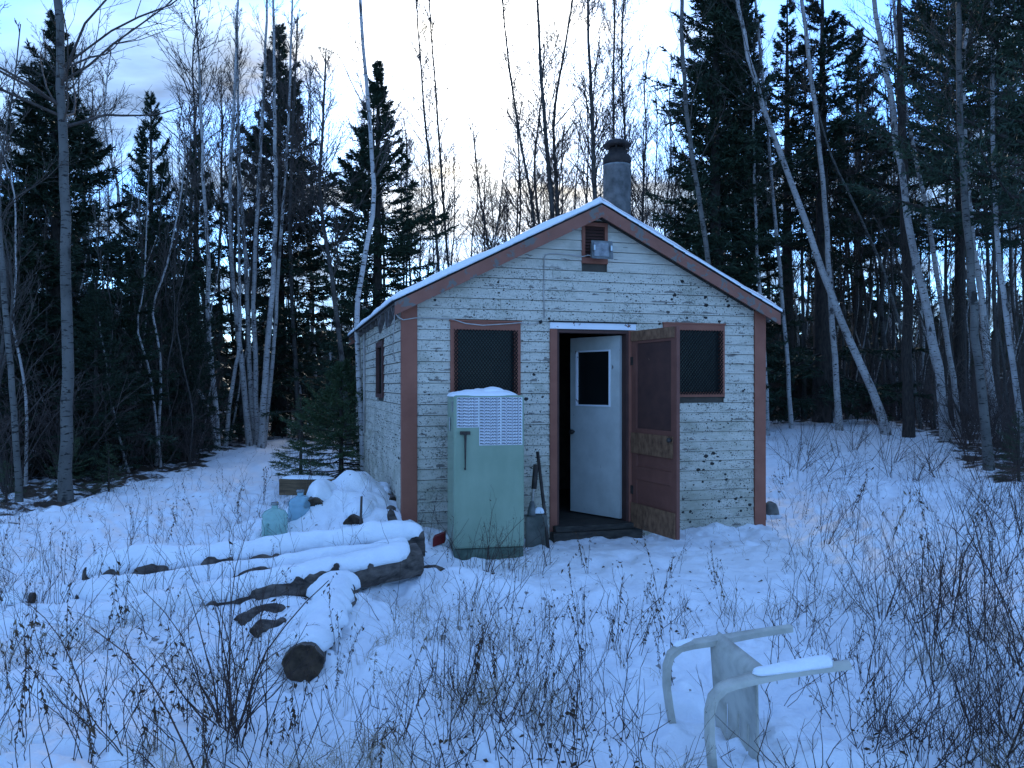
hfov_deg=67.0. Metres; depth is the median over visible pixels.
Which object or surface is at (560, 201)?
aspen tree
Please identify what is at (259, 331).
sapling
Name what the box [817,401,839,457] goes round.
bare shrub
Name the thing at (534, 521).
shovel
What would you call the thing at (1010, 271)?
aspen tree
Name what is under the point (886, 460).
bare shrub
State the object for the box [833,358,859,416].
thicket bush
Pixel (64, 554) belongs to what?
dry weed
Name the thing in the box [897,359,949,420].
thicket bush
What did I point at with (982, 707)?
bare shrub
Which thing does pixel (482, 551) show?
bare shrub
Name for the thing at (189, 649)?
dry weed
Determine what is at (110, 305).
sapling
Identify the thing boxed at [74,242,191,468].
spruce tree
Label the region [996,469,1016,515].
bare shrub
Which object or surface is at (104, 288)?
sapling
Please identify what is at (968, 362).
sapling
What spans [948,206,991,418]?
sapling
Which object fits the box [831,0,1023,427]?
spruce tree
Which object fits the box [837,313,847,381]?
sapling
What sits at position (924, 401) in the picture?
thicket bush
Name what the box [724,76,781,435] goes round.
birch tree
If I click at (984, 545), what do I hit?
bare shrub
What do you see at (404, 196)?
aspen tree
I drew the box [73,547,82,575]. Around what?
dry weed
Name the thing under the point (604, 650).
bare shrub
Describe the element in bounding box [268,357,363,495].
spruce tree
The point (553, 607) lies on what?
bare shrub
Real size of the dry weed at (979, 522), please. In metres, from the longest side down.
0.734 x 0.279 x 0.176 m
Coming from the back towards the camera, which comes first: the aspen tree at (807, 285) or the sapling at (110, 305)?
the aspen tree at (807, 285)
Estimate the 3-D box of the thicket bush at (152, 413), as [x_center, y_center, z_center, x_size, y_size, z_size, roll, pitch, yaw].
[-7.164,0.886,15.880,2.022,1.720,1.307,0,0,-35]
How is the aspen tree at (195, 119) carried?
on the snowy ground at (748, 569)
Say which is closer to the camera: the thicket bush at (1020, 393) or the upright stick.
the upright stick
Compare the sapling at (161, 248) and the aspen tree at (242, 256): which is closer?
the sapling at (161, 248)
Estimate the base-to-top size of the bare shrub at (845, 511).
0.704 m
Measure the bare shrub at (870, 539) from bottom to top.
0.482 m
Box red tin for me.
[433,531,445,546]
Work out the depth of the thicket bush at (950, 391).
22.01 m
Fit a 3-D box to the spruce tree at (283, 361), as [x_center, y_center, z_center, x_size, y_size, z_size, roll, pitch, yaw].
[-6.941,-4.585,24.074,5.946,13.322,6.625,0,0,-23]
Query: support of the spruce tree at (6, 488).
on the snowy ground at (748, 569)
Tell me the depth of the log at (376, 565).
5.66 m
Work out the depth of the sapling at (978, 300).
30.38 m
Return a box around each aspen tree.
[0,0,199,502]
[0,27,84,501]
[0,105,26,194]
[1,115,21,189]
[2,87,92,253]
[41,39,149,279]
[70,84,120,245]
[79,161,125,288]
[90,184,129,288]
[91,164,125,286]
[114,161,171,237]
[129,0,269,407]
[130,10,252,417]
[155,90,243,371]
[163,138,221,260]
[184,64,257,393]
[195,82,269,432]
[199,98,287,441]
[201,45,266,382]
[219,156,271,379]
[242,187,270,372]
[254,8,324,440]
[259,158,301,409]
[270,57,333,425]
[271,47,371,448]
[321,197,352,299]
[341,89,424,299]
[341,198,387,306]
[384,124,440,283]
[386,113,438,283]
[386,161,438,278]
[388,133,440,284]
[391,0,478,271]
[401,0,475,267]
[410,132,485,270]
[411,177,445,277]
[414,167,460,273]
[444,144,506,263]
[450,160,518,258]
[454,116,512,254]
[459,190,506,255]
[478,40,574,236]
[479,0,569,228]
[483,77,557,233]
[483,94,547,241]
[501,0,593,218]
[502,164,543,233]
[515,0,599,216]
[529,120,584,219]
[535,168,572,224]
[536,170,578,221]
[537,153,567,218]
[538,43,653,196]
[552,0,634,203]
[553,106,590,213]
[561,102,602,211]
[571,0,654,197]
[573,75,663,197]
[591,0,667,213]
[597,151,649,217]
[609,42,676,224]
[626,0,731,264]
[630,114,665,225]
[633,89,677,235]
[634,147,673,232]
[645,129,684,233]
[658,157,683,233]
[659,185,692,236]
[664,97,708,249]
[720,57,800,223]
[746,74,795,336]
[767,4,839,419]
[771,44,816,387]
[792,123,839,395]
[792,197,838,385]
[808,113,839,271]
[809,96,922,428]
[814,70,894,306]
[814,87,883,409]
[814,115,885,418]
[828,53,916,381]
[830,131,880,411]
[832,163,894,378]
[833,59,897,410]
[850,80,919,411]
[852,0,953,418]
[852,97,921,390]
[865,167,889,347]
[875,169,918,355]
[876,169,918,381]
[886,0,1021,470]
[888,229,931,346]
[899,199,942,375]
[909,73,990,392]
[917,144,940,362]
[924,181,977,362]
[939,21,1023,110]
[940,15,1023,407]
[971,87,1022,396]
[972,49,1023,387]
[973,35,1009,386]
[980,194,1021,356]
[997,174,1018,386]
[1005,230,1023,375]
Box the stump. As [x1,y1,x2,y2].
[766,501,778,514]
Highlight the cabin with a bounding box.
[347,138,783,542]
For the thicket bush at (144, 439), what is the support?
on the snowy ground at (748, 569)
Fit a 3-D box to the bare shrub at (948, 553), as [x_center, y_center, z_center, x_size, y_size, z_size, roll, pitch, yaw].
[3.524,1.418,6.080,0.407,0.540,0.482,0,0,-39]
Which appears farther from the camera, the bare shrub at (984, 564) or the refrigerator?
the refrigerator
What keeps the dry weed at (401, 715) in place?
on the snowy ground at (748, 569)
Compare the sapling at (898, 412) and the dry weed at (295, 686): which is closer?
the dry weed at (295, 686)
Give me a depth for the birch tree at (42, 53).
22.32 m
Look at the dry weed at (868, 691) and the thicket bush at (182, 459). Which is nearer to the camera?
the dry weed at (868, 691)
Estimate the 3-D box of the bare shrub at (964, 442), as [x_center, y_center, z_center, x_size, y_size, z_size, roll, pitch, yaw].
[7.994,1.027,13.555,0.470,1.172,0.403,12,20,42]
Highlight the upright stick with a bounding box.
[359,496,362,524]
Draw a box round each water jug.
[261,502,287,536]
[288,489,310,521]
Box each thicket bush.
[0,354,101,493]
[0,358,81,452]
[0,383,60,438]
[0,397,88,479]
[0,412,41,477]
[2,361,135,473]
[2,383,81,478]
[22,366,152,474]
[23,404,94,481]
[100,406,160,471]
[108,369,188,465]
[115,392,214,463]
[124,385,196,460]
[128,405,197,470]
[150,384,216,460]
[161,414,220,464]
[163,361,241,452]
[179,406,226,451]
[259,380,301,429]
[771,356,810,412]
[773,378,807,414]
[785,385,808,419]
[806,363,857,406]
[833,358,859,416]
[839,356,902,417]
[859,354,884,413]
[866,358,902,420]
[873,352,949,422]
[881,353,932,391]
[886,370,950,427]
[897,358,968,429]
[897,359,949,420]
[900,351,951,424]
[919,373,986,424]
[921,351,1000,445]
[924,350,1023,453]
[926,359,1020,440]
[929,364,976,430]
[946,364,1023,458]
[949,393,977,427]
[950,346,1017,441]
[957,392,1001,437]
[964,378,1023,446]
[986,375,1023,466]
[990,406,1017,458]
[993,356,1023,428]
[1000,359,1023,411]
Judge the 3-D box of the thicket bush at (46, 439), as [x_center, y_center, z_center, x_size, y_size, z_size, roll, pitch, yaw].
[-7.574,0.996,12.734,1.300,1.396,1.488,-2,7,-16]
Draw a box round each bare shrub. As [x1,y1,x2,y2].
[1,551,12,584]
[1,584,43,662]
[24,582,39,623]
[25,601,122,726]
[27,520,51,570]
[30,574,57,604]
[40,525,55,603]
[48,543,103,604]
[54,664,121,757]
[65,527,88,552]
[66,607,97,660]
[88,626,251,767]
[132,504,145,537]
[142,558,269,725]
[158,567,192,642]
[170,523,218,583]
[177,546,239,720]
[189,570,278,751]
[191,574,220,608]
[193,577,319,727]
[197,505,328,742]
[203,607,306,721]
[220,564,286,738]
[247,568,284,612]
[305,450,318,490]
[374,650,401,708]
[392,623,427,695]
[401,707,480,767]
[422,736,455,767]
[423,600,444,671]
[424,494,454,560]
[434,518,487,567]
[438,624,500,703]
[450,714,471,767]
[477,527,492,567]
[481,485,523,572]
[482,627,512,676]
[485,524,501,571]
[488,514,504,567]
[493,522,521,569]
[500,721,514,767]
[505,514,541,569]
[510,625,543,716]
[510,639,545,681]
[523,673,549,738]
[525,644,549,701]
[535,584,587,638]
[536,520,558,574]
[538,506,560,565]
[558,627,605,695]
[559,586,588,683]
[589,619,617,675]
[610,596,661,661]
[610,627,631,665]
[659,710,716,767]
[766,436,792,466]
[773,413,843,470]
[775,437,802,476]
[800,412,824,466]
[806,441,831,470]
[807,396,841,454]
[815,491,868,543]
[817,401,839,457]
[819,497,854,544]
[823,415,854,457]
[824,438,867,475]
[825,448,871,483]
[825,478,846,519]
[825,501,853,544]
[826,522,916,621]
[827,529,868,591]
[832,482,858,542]
[832,522,844,551]
[838,397,883,449]
[838,486,879,559]
[838,673,950,747]
[842,454,867,485]
[846,526,873,562]
[846,602,902,686]
[849,398,863,432]
[852,521,879,580]
[855,420,873,444]
[855,639,884,731]
[860,485,905,536]
[860,684,910,732]
[863,520,873,561]
[865,404,892,445]
[866,673,896,734]
[867,452,891,488]
[867,503,921,606]
[868,409,884,452]
[868,583,890,635]
[869,427,896,477]
[872,422,895,459]
[872,535,946,616]
[876,387,902,458]
[877,513,1014,642]
[878,540,900,606]
[885,447,909,479]
[885,559,938,697]
[888,561,906,611]
[891,412,904,438]
[892,515,943,664]
[894,407,925,462]
[895,411,960,471]
[895,527,924,585]
[896,611,924,658]
[898,518,947,632]
[899,670,967,743]
[902,404,940,478]
[903,458,925,494]
[905,438,945,479]
[908,504,1019,640]
[908,508,1006,599]
[910,574,975,654]
[911,441,947,480]
[912,569,935,617]
[915,698,1006,767]
[916,517,972,624]
[918,564,971,621]
[921,546,938,597]
[923,505,966,592]
[923,551,986,675]
[927,490,993,596]
[929,527,984,590]
[930,514,1021,664]
[933,584,1020,721]
[934,563,976,630]
[935,548,978,636]
[937,463,992,514]
[938,538,954,576]
[939,389,1003,464]
[939,521,1023,643]
[943,433,960,462]
[943,634,1023,765]
[944,468,1023,534]
[944,639,1003,731]
[945,632,1010,685]
[946,530,1019,665]
[946,623,989,732]
[948,427,977,458]
[949,598,1023,724]
[949,645,1004,765]
[950,644,1010,743]
[952,618,978,671]
[952,641,980,702]
[953,433,980,482]
[954,489,1010,581]
[955,421,982,480]
[955,451,993,497]
[956,457,1023,537]
[957,415,983,470]
[957,481,998,577]
[958,463,986,492]
[958,490,1020,541]
[958,680,993,766]
[960,531,991,582]
[961,524,999,574]
[961,537,1023,668]
[962,648,1007,737]
[963,572,1014,668]
[964,477,998,551]
[964,644,1020,767]
[964,728,1023,764]
[966,437,1023,506]
[966,527,1023,675]
[966,628,991,695]
[968,633,1022,703]
[969,474,998,504]
[969,573,1013,641]
[969,685,1023,755]
[973,472,1004,527]
[974,499,1023,575]
[975,428,995,469]
[975,542,1009,612]
[977,638,1023,710]
[981,592,1019,642]
[981,611,1023,757]
[984,505,1018,576]
[986,454,1023,496]
[988,459,1017,521]
[990,666,1022,734]
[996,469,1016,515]
[1002,460,1023,498]
[1003,426,1023,484]
[1007,490,1023,559]
[1009,472,1023,519]
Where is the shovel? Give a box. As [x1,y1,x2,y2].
[525,464,546,547]
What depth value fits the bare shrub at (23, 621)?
4.33 m
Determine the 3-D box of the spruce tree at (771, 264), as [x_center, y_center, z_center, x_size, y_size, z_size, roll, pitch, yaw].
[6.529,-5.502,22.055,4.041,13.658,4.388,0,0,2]
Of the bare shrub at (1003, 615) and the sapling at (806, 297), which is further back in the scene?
the sapling at (806, 297)
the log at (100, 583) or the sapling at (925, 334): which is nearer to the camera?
the log at (100, 583)
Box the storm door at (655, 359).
[630,326,679,539]
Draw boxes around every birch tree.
[0,1,28,169]
[1,18,93,237]
[1,135,19,197]
[46,86,108,224]
[72,52,162,408]
[113,142,173,467]
[142,144,205,349]
[156,110,211,275]
[168,173,223,260]
[177,54,223,449]
[196,388,217,450]
[199,0,268,445]
[205,119,265,379]
[211,162,259,446]
[219,3,261,437]
[232,101,284,376]
[235,0,288,444]
[238,0,313,448]
[260,153,319,421]
[262,0,315,446]
[298,53,344,389]
[319,0,442,470]
[322,92,413,363]
[323,200,352,376]
[328,90,395,301]
[422,213,461,272]
[473,150,522,247]
[489,176,519,242]
[489,187,516,244]
[512,160,546,231]
[525,173,571,229]
[568,186,584,209]
[597,161,651,224]
[626,123,649,220]
[631,60,696,235]
[631,169,652,225]
[632,174,663,233]
[701,0,891,435]
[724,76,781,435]
[743,0,793,428]
[765,181,814,365]
[775,170,815,346]
[779,0,843,430]
[827,101,880,408]
[831,0,963,441]
[862,0,968,436]
[875,191,901,337]
[876,114,942,418]
[879,142,918,387]
[897,0,1023,441]
[912,183,944,366]
[932,0,1023,465]
[984,85,1020,350]
[1003,113,1023,360]
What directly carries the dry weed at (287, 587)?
on the snowy ground at (748, 569)
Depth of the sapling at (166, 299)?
16.50 m
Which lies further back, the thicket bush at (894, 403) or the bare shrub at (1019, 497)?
the thicket bush at (894, 403)
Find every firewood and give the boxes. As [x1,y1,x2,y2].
[306,479,335,506]
[343,493,378,524]
[379,482,395,500]
[386,505,396,520]
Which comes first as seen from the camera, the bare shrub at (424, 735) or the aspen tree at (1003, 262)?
the bare shrub at (424, 735)
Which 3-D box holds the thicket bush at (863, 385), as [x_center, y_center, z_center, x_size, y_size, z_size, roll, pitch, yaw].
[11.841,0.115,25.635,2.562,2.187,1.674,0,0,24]
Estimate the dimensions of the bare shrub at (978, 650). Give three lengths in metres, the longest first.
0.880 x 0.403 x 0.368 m
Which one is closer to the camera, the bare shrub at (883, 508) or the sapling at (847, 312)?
the bare shrub at (883, 508)
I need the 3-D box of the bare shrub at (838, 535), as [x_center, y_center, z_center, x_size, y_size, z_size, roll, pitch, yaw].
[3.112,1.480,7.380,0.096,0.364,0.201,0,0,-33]
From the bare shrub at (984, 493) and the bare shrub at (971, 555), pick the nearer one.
the bare shrub at (971, 555)
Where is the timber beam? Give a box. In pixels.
[279,475,335,494]
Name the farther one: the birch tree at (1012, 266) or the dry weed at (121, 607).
the birch tree at (1012, 266)
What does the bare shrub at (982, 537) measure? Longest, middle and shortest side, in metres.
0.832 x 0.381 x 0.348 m
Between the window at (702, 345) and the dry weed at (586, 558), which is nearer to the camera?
the dry weed at (586, 558)
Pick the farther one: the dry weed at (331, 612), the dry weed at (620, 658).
the dry weed at (331, 612)
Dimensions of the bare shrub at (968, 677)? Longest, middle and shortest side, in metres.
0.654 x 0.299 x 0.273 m
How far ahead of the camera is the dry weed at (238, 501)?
8.94 m
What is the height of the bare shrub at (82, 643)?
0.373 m
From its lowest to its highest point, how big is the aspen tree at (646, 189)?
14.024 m
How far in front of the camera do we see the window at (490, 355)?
8.01 m
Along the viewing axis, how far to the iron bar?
7.84 m
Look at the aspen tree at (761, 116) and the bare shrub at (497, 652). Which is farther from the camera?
the aspen tree at (761, 116)
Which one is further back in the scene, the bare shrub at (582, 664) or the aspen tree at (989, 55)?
the aspen tree at (989, 55)
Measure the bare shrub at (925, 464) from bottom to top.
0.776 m
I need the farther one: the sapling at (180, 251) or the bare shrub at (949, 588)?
the sapling at (180, 251)
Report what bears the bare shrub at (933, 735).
on the snowy ground at (748, 569)
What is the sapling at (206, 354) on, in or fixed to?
on the snowy ground at (748, 569)
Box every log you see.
[0,590,36,604]
[75,537,408,600]
[82,520,424,579]
[86,541,423,624]
[233,603,285,625]
[250,617,285,637]
[281,570,360,681]
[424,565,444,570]
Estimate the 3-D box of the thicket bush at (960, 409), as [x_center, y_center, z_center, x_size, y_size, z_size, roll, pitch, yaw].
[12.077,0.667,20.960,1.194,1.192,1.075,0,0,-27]
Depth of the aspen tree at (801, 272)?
24.68 m
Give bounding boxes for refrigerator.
[447,387,523,559]
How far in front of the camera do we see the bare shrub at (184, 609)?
4.85 m
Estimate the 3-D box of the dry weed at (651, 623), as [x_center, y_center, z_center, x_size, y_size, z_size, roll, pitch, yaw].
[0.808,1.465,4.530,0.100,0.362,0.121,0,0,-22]
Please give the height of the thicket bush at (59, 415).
2.123 m
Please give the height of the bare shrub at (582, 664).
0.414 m
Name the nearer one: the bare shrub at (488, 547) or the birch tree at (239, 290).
the bare shrub at (488, 547)
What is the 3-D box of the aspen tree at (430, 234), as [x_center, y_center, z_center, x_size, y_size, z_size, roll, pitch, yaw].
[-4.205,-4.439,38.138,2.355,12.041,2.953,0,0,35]
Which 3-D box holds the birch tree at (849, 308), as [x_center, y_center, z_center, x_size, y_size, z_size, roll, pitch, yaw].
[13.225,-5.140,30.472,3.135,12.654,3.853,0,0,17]
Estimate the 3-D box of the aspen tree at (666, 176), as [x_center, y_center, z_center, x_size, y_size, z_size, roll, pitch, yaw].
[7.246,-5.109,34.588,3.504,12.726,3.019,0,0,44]
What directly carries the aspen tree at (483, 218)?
on the snowy ground at (748, 569)
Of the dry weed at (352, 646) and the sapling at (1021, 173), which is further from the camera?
the sapling at (1021, 173)
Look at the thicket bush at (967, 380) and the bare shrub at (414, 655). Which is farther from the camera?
the thicket bush at (967, 380)
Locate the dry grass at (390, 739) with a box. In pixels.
[0,427,1023,767]
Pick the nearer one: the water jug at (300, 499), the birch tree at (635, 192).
the water jug at (300, 499)
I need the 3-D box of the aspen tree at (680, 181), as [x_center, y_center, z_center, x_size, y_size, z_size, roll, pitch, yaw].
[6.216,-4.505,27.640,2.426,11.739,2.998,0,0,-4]
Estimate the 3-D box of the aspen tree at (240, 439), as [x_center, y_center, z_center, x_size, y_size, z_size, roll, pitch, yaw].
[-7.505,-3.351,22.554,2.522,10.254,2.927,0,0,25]
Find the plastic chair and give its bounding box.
[662,624,851,767]
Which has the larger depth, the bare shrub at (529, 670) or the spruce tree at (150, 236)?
the spruce tree at (150, 236)
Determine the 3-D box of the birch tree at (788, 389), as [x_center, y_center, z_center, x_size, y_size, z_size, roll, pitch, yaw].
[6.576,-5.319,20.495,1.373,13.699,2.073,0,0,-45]
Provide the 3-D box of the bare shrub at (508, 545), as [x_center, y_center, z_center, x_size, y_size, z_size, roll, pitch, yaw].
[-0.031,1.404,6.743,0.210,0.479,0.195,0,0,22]
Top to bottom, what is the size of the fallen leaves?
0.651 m
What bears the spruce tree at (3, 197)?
on the snowy ground at (748, 569)
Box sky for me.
[0,0,1023,355]
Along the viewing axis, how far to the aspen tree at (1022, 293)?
37.20 m
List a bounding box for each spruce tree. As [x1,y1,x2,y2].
[0,9,179,474]
[0,177,44,425]
[0,191,117,476]
[0,460,25,502]
[29,273,103,424]
[31,276,154,481]
[42,425,106,494]
[44,223,119,365]
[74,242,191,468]
[81,444,127,493]
[98,91,211,447]
[113,232,175,406]
[116,205,217,454]
[136,256,235,460]
[148,133,253,447]
[164,296,231,408]
[200,22,362,441]
[260,60,459,442]
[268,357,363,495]
[270,395,326,474]
[320,289,360,403]
[325,290,354,405]
[326,360,355,468]
[639,0,815,417]
[685,0,824,422]
[727,0,862,416]
[747,0,935,422]
[768,286,810,396]
[794,25,936,411]
[794,309,801,397]
[810,260,872,380]
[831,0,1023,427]
[839,0,1023,257]
[840,288,888,383]
[844,0,978,437]
[897,269,942,393]
[925,277,981,396]
[947,282,992,404]
[980,411,1023,481]
[990,279,1022,368]
[999,271,1022,385]
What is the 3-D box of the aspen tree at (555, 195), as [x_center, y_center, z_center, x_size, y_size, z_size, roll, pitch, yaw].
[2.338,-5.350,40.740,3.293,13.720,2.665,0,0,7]
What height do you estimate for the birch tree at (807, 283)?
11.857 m
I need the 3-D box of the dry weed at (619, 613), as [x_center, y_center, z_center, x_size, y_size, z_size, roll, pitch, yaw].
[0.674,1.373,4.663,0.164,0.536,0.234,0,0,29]
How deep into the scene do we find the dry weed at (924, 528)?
6.71 m
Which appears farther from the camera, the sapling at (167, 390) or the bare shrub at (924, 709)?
the sapling at (167, 390)
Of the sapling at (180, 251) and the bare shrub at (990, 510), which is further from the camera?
the sapling at (180, 251)
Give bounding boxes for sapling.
[0,18,50,370]
[0,108,88,303]
[0,120,53,489]
[0,128,61,485]
[0,178,35,392]
[0,389,23,478]
[1,133,73,356]
[16,100,83,413]
[19,168,79,467]
[71,138,119,430]
[82,222,129,471]
[83,201,137,469]
[88,213,127,408]
[102,198,128,389]
[103,196,155,438]
[119,237,158,443]
[123,178,171,446]
[125,103,197,465]
[130,184,170,401]
[142,184,197,447]
[150,97,216,420]
[150,156,175,371]
[150,229,192,462]
[151,210,192,444]
[156,209,194,454]
[158,205,209,463]
[190,238,232,386]
[198,242,226,446]
[200,300,222,444]
[202,221,245,407]
[228,224,263,443]
[257,287,271,378]
[278,202,315,404]
[296,308,332,422]
[307,285,329,369]
[323,253,344,359]
[414,226,433,277]
[439,217,451,265]
[757,189,778,370]
[770,278,783,372]
[774,277,792,363]
[779,246,807,413]
[783,228,812,379]
[796,274,834,418]
[797,253,814,366]
[797,255,812,345]
[805,205,836,342]
[805,307,812,382]
[811,212,849,355]
[830,233,858,357]
[835,245,863,368]
[835,253,852,335]
[835,280,853,368]
[836,281,854,376]
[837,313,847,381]
[838,243,873,367]
[842,244,878,417]
[848,251,877,408]
[863,314,883,413]
[869,301,890,413]
[870,256,898,412]
[871,289,900,380]
[872,214,972,437]
[878,288,901,368]
[880,188,926,420]
[889,271,901,364]
[893,237,929,418]
[895,247,954,434]
[895,252,936,364]
[900,282,921,380]
[912,161,958,428]
[913,293,935,357]
[916,192,953,376]
[917,300,941,423]
[925,290,951,376]
[926,256,979,356]
[927,244,953,362]
[938,276,958,404]
[945,226,973,420]
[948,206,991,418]
[951,296,973,407]
[961,297,1002,398]
[963,146,1023,444]
[966,265,979,351]
[966,322,984,396]
[968,209,1005,354]
[970,245,1002,364]
[974,198,1011,352]
[975,248,991,345]
[979,235,1023,433]
[985,221,1016,362]
[985,274,997,363]
[991,265,1021,361]
[998,152,1023,365]
[999,256,1023,381]
[1001,155,1023,343]
[1005,246,1023,353]
[1007,270,1023,398]
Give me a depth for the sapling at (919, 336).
31.88 m
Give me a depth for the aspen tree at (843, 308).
25.09 m
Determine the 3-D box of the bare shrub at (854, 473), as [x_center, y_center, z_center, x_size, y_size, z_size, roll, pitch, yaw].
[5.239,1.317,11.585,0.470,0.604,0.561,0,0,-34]
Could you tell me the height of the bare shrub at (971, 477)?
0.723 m
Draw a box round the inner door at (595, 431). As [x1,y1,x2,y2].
[569,335,621,518]
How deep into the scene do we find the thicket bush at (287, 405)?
24.70 m
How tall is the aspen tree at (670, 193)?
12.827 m
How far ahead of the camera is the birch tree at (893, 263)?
31.42 m
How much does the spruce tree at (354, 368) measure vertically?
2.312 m
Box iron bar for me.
[536,451,549,547]
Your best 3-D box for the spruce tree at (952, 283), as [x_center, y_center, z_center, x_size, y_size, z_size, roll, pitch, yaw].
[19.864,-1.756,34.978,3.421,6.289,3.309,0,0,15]
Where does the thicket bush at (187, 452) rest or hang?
on the snowy ground at (748, 569)
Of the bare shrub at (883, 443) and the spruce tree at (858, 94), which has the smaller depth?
the bare shrub at (883, 443)
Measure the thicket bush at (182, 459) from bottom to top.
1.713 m
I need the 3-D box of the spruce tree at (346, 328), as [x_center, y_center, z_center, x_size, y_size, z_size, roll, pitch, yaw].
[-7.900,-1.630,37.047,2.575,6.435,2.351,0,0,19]
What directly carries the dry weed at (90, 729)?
on the snowy ground at (748, 569)
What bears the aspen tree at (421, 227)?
on the snowy ground at (748, 569)
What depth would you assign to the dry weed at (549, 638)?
4.31 m
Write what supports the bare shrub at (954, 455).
on the snowy ground at (748, 569)
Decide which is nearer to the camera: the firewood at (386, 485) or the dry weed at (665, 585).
the dry weed at (665, 585)
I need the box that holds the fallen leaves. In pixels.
[6,436,1017,767]
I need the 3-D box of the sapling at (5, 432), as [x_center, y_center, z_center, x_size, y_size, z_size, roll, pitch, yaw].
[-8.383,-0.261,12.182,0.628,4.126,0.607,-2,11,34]
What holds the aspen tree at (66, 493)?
on the snowy ground at (748, 569)
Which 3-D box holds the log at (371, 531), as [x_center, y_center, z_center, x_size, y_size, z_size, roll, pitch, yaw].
[-2.094,1.420,6.490,2.723,0.490,0.309,0,0,-12]
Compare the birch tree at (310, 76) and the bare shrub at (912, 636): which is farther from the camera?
the birch tree at (310, 76)
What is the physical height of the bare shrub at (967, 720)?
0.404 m
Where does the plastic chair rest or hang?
on the snowy ground at (748, 569)
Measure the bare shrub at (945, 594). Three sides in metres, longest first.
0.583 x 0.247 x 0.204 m
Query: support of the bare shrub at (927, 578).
on the snowy ground at (748, 569)
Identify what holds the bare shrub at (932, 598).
on the snowy ground at (748, 569)
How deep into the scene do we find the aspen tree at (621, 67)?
23.88 m
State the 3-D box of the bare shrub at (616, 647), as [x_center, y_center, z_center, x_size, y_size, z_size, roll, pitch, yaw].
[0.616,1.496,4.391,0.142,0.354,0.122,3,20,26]
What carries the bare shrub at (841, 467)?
on the snowy ground at (748, 569)
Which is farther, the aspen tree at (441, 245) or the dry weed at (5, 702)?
the aspen tree at (441, 245)
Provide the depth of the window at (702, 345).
8.70 m
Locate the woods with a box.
[20,293,1022,404]
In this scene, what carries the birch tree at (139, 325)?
on the snowy ground at (748, 569)
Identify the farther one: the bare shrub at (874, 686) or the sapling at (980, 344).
the sapling at (980, 344)
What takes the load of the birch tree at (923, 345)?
on the snowy ground at (748, 569)
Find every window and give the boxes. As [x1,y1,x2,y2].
[375,340,384,397]
[449,319,521,394]
[662,322,725,396]
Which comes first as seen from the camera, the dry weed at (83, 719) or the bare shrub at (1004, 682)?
the dry weed at (83, 719)
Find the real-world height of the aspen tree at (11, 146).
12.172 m
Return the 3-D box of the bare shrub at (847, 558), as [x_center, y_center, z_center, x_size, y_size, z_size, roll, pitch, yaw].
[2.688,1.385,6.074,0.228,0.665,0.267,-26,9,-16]
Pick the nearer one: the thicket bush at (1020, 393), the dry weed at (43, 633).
the dry weed at (43, 633)
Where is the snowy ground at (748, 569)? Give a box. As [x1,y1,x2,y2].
[0,403,1023,767]
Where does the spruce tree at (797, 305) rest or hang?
on the snowy ground at (748, 569)
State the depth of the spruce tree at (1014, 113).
14.15 m
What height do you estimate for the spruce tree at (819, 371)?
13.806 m
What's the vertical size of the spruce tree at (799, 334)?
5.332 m
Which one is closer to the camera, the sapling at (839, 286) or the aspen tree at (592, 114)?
the aspen tree at (592, 114)
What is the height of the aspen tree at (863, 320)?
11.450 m
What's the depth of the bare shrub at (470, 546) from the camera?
6.45 m
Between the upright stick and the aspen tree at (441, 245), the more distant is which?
the aspen tree at (441, 245)
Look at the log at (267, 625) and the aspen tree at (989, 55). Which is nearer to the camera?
the log at (267, 625)
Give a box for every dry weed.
[0,509,12,554]
[0,620,18,675]
[0,633,29,737]
[0,663,10,720]
[2,614,38,717]
[10,680,33,767]
[18,570,36,602]
[21,622,45,700]
[22,600,63,669]
[29,670,49,730]
[34,652,122,755]
[49,657,72,722]
[57,573,89,661]
[58,529,74,584]
[72,699,102,767]
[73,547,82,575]
[101,551,133,649]
[109,563,137,627]
[120,634,140,690]
[128,626,184,749]
[137,614,147,648]
[153,611,190,685]
[153,692,179,767]
[168,493,180,525]
[169,642,179,696]
[170,657,206,722]
[172,571,193,610]
[190,658,232,767]
[191,686,213,763]
[223,694,239,761]
[233,488,243,518]
[239,605,269,653]
[262,467,272,504]
[265,714,282,767]
[270,707,288,765]
[278,668,328,743]
[281,568,294,608]
[285,655,324,733]
[303,645,317,699]
[321,573,342,651]
[330,653,344,702]
[344,623,363,677]
[357,653,377,706]
[370,721,395,767]
[389,674,411,749]
[391,634,427,707]
[400,690,425,717]
[430,674,460,732]
[471,619,486,688]
[475,612,488,651]
[489,631,496,675]
[489,647,495,685]
[499,655,525,722]
[511,614,519,653]
[511,636,537,715]
[540,603,570,697]
[542,605,562,677]
[551,668,560,699]
[558,553,589,630]
[563,593,574,626]
[570,618,587,660]
[570,681,579,726]
[572,530,581,560]
[578,525,596,572]
[601,594,615,638]
[604,564,636,650]
[604,729,615,767]
[608,641,631,683]
[628,578,650,630]
[631,526,672,601]
[639,603,659,654]
[643,573,654,603]
[647,584,665,635]
[649,597,674,684]
[653,629,661,672]
[669,546,687,577]
[705,541,721,584]
[708,566,727,613]
[712,564,736,621]
[846,640,864,677]
[853,467,874,511]
[856,697,885,767]
[858,666,881,718]
[862,675,876,730]
[882,491,917,556]
[909,492,931,577]
[959,495,1000,568]
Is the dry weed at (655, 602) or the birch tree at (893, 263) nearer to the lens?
the dry weed at (655, 602)
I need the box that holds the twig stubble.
[0,414,1023,767]
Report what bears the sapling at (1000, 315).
on the snowy ground at (748, 569)
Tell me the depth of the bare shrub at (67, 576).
5.50 m

